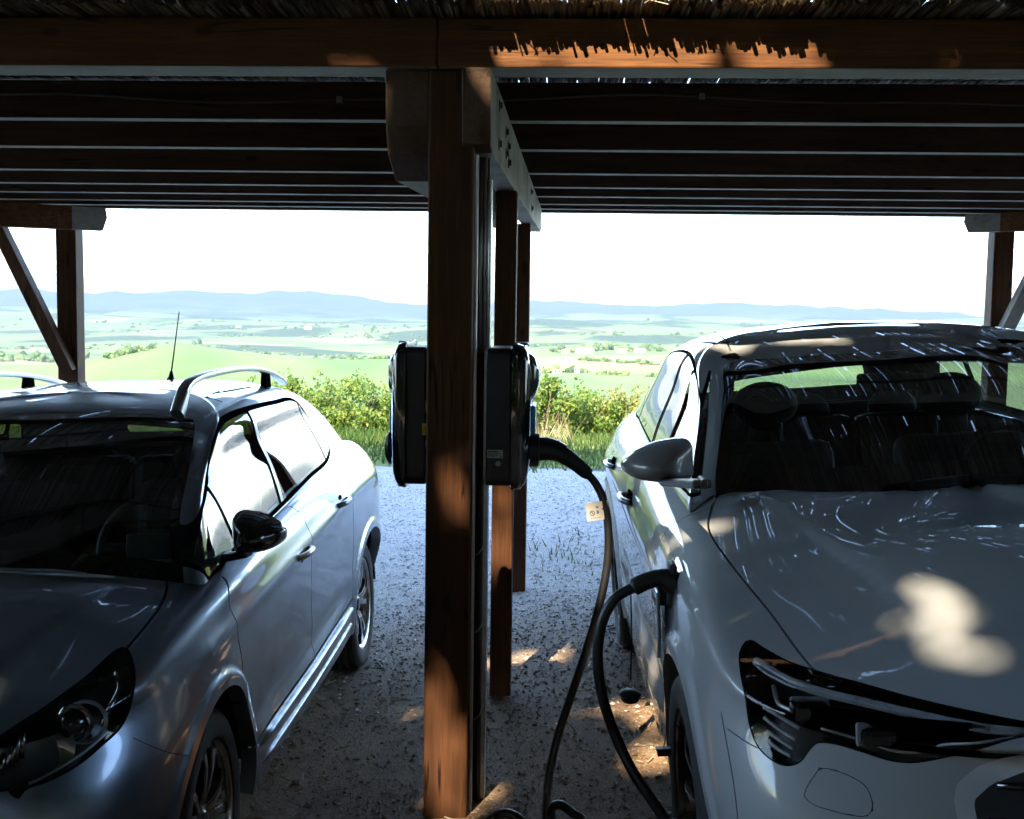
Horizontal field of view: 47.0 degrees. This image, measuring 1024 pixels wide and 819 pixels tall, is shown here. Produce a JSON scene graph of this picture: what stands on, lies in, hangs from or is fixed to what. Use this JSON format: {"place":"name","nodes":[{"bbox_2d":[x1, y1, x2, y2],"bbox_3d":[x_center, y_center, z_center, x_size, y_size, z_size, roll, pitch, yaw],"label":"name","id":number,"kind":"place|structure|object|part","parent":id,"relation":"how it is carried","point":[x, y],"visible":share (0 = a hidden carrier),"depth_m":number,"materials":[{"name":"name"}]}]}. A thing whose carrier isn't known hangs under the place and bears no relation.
{"place":"outdoors","nodes":[
{"label":"outdoors","id":0,"kind":"place"},
{"bbox_2d":[238,466,672,818],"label":"ground","id":1,"kind":"structure","parent":0,"point":[368,770],"depth_m":5.12,"materials":[{"name":"grey gravel"}]},
{"bbox_2d":[0,312,380,818],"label":"car","id":2,"kind":"object","parent":1,"relation":"on","point":[187,571],"visible":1,"depth_m":3.88,"materials":[{"name":"silver paint"}]},
{"bbox_3d":[-2.358,0.164,4.986,0.103,0.348,0.868,1,5,3],"label":"rear door window","id":3,"kind":"part","parent":2,"relation":"part of","materials":[{"name":"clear glass"}]},
{"bbox_3d":[-2.335,0.119,5.483,0.088,0.257,0.236,1,5,-1],"label":"quarter window","id":4,"kind":"part","parent":2,"relation":"part of","materials":[{"name":"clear glass"}]},
{"bbox_3d":[-1.578,0.032,6.301,1.004,0.230,0.268,-1,5,3],"label":"rear window","id":5,"kind":"part","parent":2,"relation":"part of","materials":[{"name":"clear glass"}]},
{"bbox_3d":[-0.880,0.723,4.115,0.181,0.643,1.158,-1,5,3],"label":"front door","id":6,"kind":"part","parent":2,"relation":"part of","materials":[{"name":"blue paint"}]},
{"bbox_3d":[-0.918,0.139,4.920,0.121,0.345,0.868,-1,5,3],"label":"rear door window","id":7,"kind":"part","parent":2,"relation":"part of","materials":[{"name":"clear glass"}]},
{"bbox_3d":[-0.824,0.630,5.008,0.168,0.686,0.952,-1,5,3],"label":"rear door","id":8,"kind":"part","parent":2,"relation":"part of","materials":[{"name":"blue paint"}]},
{"bbox_3d":[-0.902,0.094,5.417,0.101,0.254,0.232,-1,5,3],"label":"quarter window","id":9,"kind":"part","parent":2,"relation":"part of","materials":[{"name":"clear glass"}]},
{"bbox_2d":[243,616,670,818],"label":"litter","id":10,"kind":"object","parent":1,"relation":"on","point":[643,686],"visible":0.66,"depth_m":5.00,"materials":[{"name":"plant"}]},
{"bbox_2d":[244,591,670,818],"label":"loose stones","id":11,"kind":"object","parent":1,"relation":"on","point":[516,752],"visible":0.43,"depth_m":4.96,"materials":[{"name":"grey gravel"}]},
{"bbox_2d":[0,0,1023,817],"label":"carport","id":12,"kind":"object","parent":1,"relation":"on","point":[466,124],"visible":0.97,"depth_m":4.77,"materials":[{"name":"brown wood"}]},
{"bbox_2d":[385,340,426,487],"bbox_3d":[-0.367,0.009,4.254,0.168,0.514,0.344,1,5,3],"label":"charging station","id":13,"kind":"object","parent":12,"relation":"attached to","point":[405,447],"visible":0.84,"depth_m":4.09,"materials":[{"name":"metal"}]},
{"bbox_2d":[483,342,540,489],"bbox_3d":[0.004,0.015,4.236,0.196,0.514,0.344,1,5,3],"label":"charging station","id":14,"kind":"object","parent":12,"relation":"attached to","point":[512,377],"visible":0.97,"depth_m":4.08,"materials":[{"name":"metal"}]},
{"bbox_2d":[483,436,678,818],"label":"charging cable","id":15,"kind":"object","parent":14,"relation":"hanging from","point":[559,451],"visible":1,"depth_m":3.81,"materials":[{"name":"rubber"}]},
{"bbox_2d":[528,527,594,581],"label":"weeds","id":16,"kind":"object","parent":1,"relation":"on","point":[572,557],"visible":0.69,"depth_m":8.26,"materials":[{"name":"green plant"}]},
{"bbox_2d":[603,320,1023,818],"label":"car","id":17,"kind":"object","parent":1,"relation":"on","point":[835,630],"visible":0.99,"depth_m":3.07,"materials":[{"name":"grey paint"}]},
{"bbox_3d":[0.566,0.507,5.221,0.218,0.800,0.935,-3,5,2],"label":"rear door","id":18,"kind":"part","parent":17,"relation":"part of","materials":[{"name":"grey paint"}]},
{"bbox_3d":[0.670,-0.116,5.779,0.111,0.295,0.478,1,5,0],"label":"quarter window","id":19,"kind":"part","parent":17,"relation":"part of","materials":[{"name":"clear glass"}]},
{"bbox_3d":[0.651,-0.078,5.162,0.131,0.363,0.905,1,5,2],"label":"rear door window","id":20,"kind":"part","parent":17,"relation":"part of","materials":[{"name":"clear glass"}]},
{"bbox_3d":[0.532,0.607,4.191,0.204,0.790,1.189,1,5,0],"label":"front door","id":21,"kind":"part","parent":17,"relation":"part of","materials":[{"name":"grey paint"}]},
{"bbox_3d":[0.706,0.018,4.164,0.341,0.378,1.099,-3,5,2],"label":"front window","id":22,"kind":"part","parent":17,"relation":"part of","materials":[{"name":"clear glass"}]},
{"bbox_3d":[2.297,0.417,5.172,0.218,0.800,0.935,-3,5,2],"label":"rear door","id":23,"kind":"part","parent":17,"relation":"part of","materials":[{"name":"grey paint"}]},
{"bbox_2d":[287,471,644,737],"bbox_3d":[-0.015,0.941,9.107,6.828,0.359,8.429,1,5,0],"label":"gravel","id":24,"kind":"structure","parent":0,"point":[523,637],"depth_m":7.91,"materials":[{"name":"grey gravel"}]},
{"bbox_2d":[0,288,1023,468],"bbox_3d":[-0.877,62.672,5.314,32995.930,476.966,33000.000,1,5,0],"label":"terrain","id":25,"kind":"structure","parent":0,"point":[569,322],"depth_m":3440.97,"materials":[{"name":"green plant"}]},
{"bbox_2d":[247,367,328,411],"bbox_3d":[-3.485,-0.036,17.627,1.604,1.211,1.166,-2,6,-28],"label":"bush","id":26,"kind":"object","parent":25,"relation":"on","point":[296,386],"visible":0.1,"depth_m":17.60,"materials":[{"name":"green plant"}]},
{"bbox_2d":[304,326,311,329],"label":"farmhouse","id":27,"kind":"object","parent":25,"relation":"on","point":[307,327],"visible":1,"depth_m":3829.57,"materials":[{"name":"paint"}]},
{"bbox_2d":[298,368,391,433],"bbox_3d":[-2.410,-0.023,17.925,2.108,1.247,1.357,3,5,22],"label":"bush","id":28,"kind":"object","parent":25,"relation":"on","point":[347,414],"visible":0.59,"depth_m":17.70,"materials":[{"name":"green plant"}]},
{"bbox_2d":[355,391,391,434],"bbox_3d":[-1.586,0.106,18.261,2.033,1.030,1.290,2,5,11],"label":"bush","id":29,"kind":"object","parent":25,"relation":"on","point":[377,405],"visible":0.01,"depth_m":18.22,"materials":[{"name":"green plant"}]},
{"bbox_2d":[0,318,778,376],"bbox_3d":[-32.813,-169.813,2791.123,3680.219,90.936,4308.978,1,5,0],"label":"woodland","id":30,"kind":"object","parent":25,"relation":"on","point":[37,355],"visible":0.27,"depth_m":1552.15,"materials":[{"name":"green plant"}]},
{"bbox_2d":[332,423,613,453],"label":"tall grass","id":31,"kind":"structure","parent":25,"relation":"on","point":[351,433],"depth_m":16.70,"materials":[{"name":"green plant"}]},
{"bbox_2d":[336,427,612,472],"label":"grass","id":32,"kind":"structure","parent":25,"relation":"on","point":[591,453],"depth_m":15.41,"materials":[{"name":"green plant"}]},
{"bbox_2d":[535,414,579,444],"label":"dry grass","id":33,"kind":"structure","parent":25,"relation":"on","point":[556,435],"depth_m":16.67,"materials":[{"name":"beige plant"}]},
{"bbox_2d":[552,369,562,373],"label":"farmhouse","id":34,"kind":"object","parent":25,"relation":"on","point":[556,371],"visible":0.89,"depth_m":858.02,"materials":[{"name":"paint"}]},
{"bbox_2d":[561,349,569,352],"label":"farmhouse","id":35,"kind":"object","parent":25,"relation":"on","point":[565,350],"visible":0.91,"depth_m":1435.43,"materials":[{"name":"paint"}]},
{"bbox_2d":[533,366,599,433],"bbox_3d":[0.321,-0.044,17.877,2.064,1.252,1.296,0,5,-7],"label":"bush","id":36,"kind":"object","parent":25,"relation":"on","point":[547,392],"visible":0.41,"depth_m":17.75,"materials":[{"name":"green plant"}]},
{"bbox_2d":[574,366,579,372],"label":"farmhouse","id":37,"kind":"object","parent":25,"relation":"on","point":[576,369],"visible":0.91,"depth_m":859.70,"materials":[{"name":"paint"}]},
{"bbox_2d":[537,380,625,439],"bbox_3d":[0.997,0.099,18.370,1.724,1.121,1.311,-3,6,-37],"label":"bush","id":38,"kind":"object","parent":25,"relation":"on","point":[601,423],"visible":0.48,"depth_m":18.14,"materials":[{"name":"green plant"}]},
{"bbox_2d":[575,347,593,352],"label":"farmhouse","id":39,"kind":"object","parent":25,"relation":"on","point":[584,349],"visible":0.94,"depth_m":1422.87,"materials":[{"name":"paint"}]},
{"bbox_2d":[576,382,649,439],"bbox_3d":[1.862,0.130,18.672,2.052,1.175,1.348,2,5,19],"label":"bush","id":40,"kind":"object","parent":25,"relation":"on","point":[633,406],"visible":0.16,"depth_m":18.62,"materials":[{"name":"green plant"}]},
{"bbox_2d":[617,348,626,352],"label":"farmhouse","id":41,"kind":"object","parent":25,"relation":"on","point":[619,350],"visible":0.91,"depth_m":1390.29,"materials":[{"name":"paint"}]},
{"bbox_2d":[634,348,645,352],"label":"farmhouse","id":42,"kind":"object","parent":25,"relation":"on","point":[639,350],"visible":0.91,"depth_m":1407.97,"materials":[{"name":"paint"}]},
{"bbox_2d":[0,0,1023,316],"label":"sky","id":43,"kind":"structure","parent":0,"point":[908,264],"materials":[{"name":"white"}]}
]}

